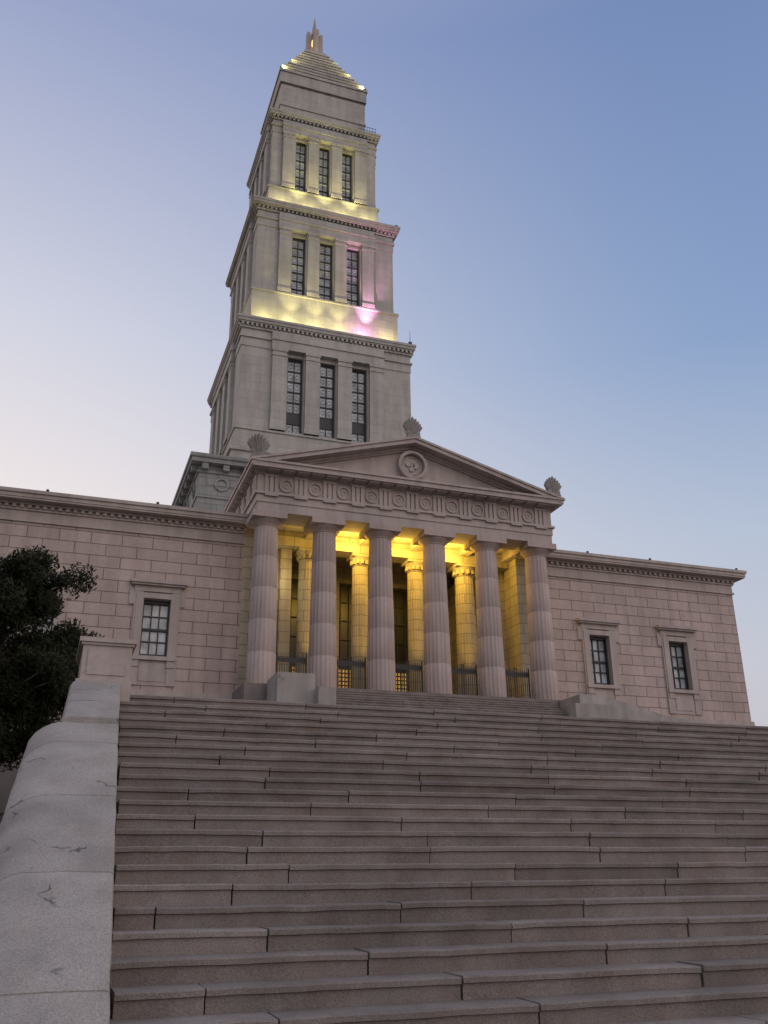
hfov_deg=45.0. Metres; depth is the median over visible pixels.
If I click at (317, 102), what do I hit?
tower stonework
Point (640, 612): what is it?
wing wall
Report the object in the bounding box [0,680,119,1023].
stair cheek wall
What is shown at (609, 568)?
wing trim
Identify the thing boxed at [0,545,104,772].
evergreen tree
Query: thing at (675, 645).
wing window frames
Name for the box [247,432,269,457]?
acroterion
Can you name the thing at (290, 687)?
portico plinths
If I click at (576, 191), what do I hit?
sky
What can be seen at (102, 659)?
stone pier
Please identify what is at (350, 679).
lobby lit panels
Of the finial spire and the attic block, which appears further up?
the finial spire
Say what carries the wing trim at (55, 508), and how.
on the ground
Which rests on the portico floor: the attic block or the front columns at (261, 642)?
the front columns at (261, 642)
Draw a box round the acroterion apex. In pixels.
[403,417,421,437]
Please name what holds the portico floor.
on the ground
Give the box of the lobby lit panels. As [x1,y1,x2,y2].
[292,667,405,690]
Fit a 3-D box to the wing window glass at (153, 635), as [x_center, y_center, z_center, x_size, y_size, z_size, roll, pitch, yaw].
[-14.421,5.752,46.593,7.048,2.990,0.050,7,-23,-18]
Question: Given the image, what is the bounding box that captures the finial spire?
[306,19,322,52]
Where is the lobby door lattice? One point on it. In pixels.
(397, 676)
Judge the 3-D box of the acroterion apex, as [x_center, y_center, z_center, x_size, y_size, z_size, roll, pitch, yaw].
[1.609,-4.725,52.508,1.194,1.512,0.550,7,-23,-18]
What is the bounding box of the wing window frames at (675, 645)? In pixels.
[590,636,688,689]
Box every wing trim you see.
[0,486,247,698]
[546,549,754,725]
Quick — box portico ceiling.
[278,525,507,578]
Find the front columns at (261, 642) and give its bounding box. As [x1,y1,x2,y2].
[245,509,558,699]
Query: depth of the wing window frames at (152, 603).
47.38 m
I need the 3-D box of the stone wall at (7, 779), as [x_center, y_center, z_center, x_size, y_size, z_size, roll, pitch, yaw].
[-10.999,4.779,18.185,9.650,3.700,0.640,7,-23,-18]
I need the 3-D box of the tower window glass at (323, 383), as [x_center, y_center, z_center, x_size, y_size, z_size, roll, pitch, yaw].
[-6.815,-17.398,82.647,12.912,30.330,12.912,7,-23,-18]
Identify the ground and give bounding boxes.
[0,812,3,822]
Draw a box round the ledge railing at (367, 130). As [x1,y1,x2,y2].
[359,125,375,133]
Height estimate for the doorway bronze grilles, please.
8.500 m
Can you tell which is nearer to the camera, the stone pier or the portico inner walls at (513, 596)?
the stone pier
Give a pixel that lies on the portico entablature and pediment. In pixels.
(413, 486)
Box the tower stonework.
[207,49,415,458]
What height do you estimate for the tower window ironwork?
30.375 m
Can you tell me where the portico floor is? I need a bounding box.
[232,682,560,708]
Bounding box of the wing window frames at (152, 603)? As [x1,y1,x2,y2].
[23,600,169,656]
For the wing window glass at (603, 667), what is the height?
2.990 m
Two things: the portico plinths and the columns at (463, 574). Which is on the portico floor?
the columns at (463, 574)
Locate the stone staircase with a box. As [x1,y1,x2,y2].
[109,690,767,1023]
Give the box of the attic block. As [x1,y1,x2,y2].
[172,451,249,510]
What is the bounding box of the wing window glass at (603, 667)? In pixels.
[590,640,685,687]
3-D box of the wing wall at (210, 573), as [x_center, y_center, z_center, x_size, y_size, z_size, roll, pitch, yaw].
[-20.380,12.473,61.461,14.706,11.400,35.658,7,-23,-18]
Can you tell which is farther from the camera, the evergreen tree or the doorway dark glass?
the doorway dark glass
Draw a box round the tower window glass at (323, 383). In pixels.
[286,145,363,442]
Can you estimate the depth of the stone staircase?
9.21 m
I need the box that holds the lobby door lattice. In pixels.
[290,665,407,690]
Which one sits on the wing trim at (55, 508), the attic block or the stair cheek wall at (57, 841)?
the attic block
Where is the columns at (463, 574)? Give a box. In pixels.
[294,546,478,695]
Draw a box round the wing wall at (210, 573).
[0,519,243,694]
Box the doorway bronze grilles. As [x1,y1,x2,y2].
[289,581,407,671]
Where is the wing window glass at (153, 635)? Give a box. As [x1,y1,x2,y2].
[24,598,167,654]
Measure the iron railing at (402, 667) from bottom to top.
1.900 m
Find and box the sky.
[0,0,767,725]
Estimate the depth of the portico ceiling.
54.16 m
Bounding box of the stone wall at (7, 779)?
[0,685,69,811]
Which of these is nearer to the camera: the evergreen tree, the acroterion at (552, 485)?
the evergreen tree
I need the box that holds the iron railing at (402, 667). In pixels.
[275,652,530,698]
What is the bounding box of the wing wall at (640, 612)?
[548,576,750,721]
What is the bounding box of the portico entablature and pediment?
[224,436,564,578]
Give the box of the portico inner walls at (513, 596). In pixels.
[237,529,531,698]
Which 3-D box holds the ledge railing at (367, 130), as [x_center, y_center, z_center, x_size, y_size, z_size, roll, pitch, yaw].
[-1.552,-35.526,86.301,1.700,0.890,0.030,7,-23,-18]
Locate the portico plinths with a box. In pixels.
[267,672,703,722]
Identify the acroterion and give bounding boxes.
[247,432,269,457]
[544,476,560,495]
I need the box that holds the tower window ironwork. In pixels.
[286,142,365,441]
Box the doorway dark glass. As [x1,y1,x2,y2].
[290,581,407,671]
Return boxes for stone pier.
[75,636,137,700]

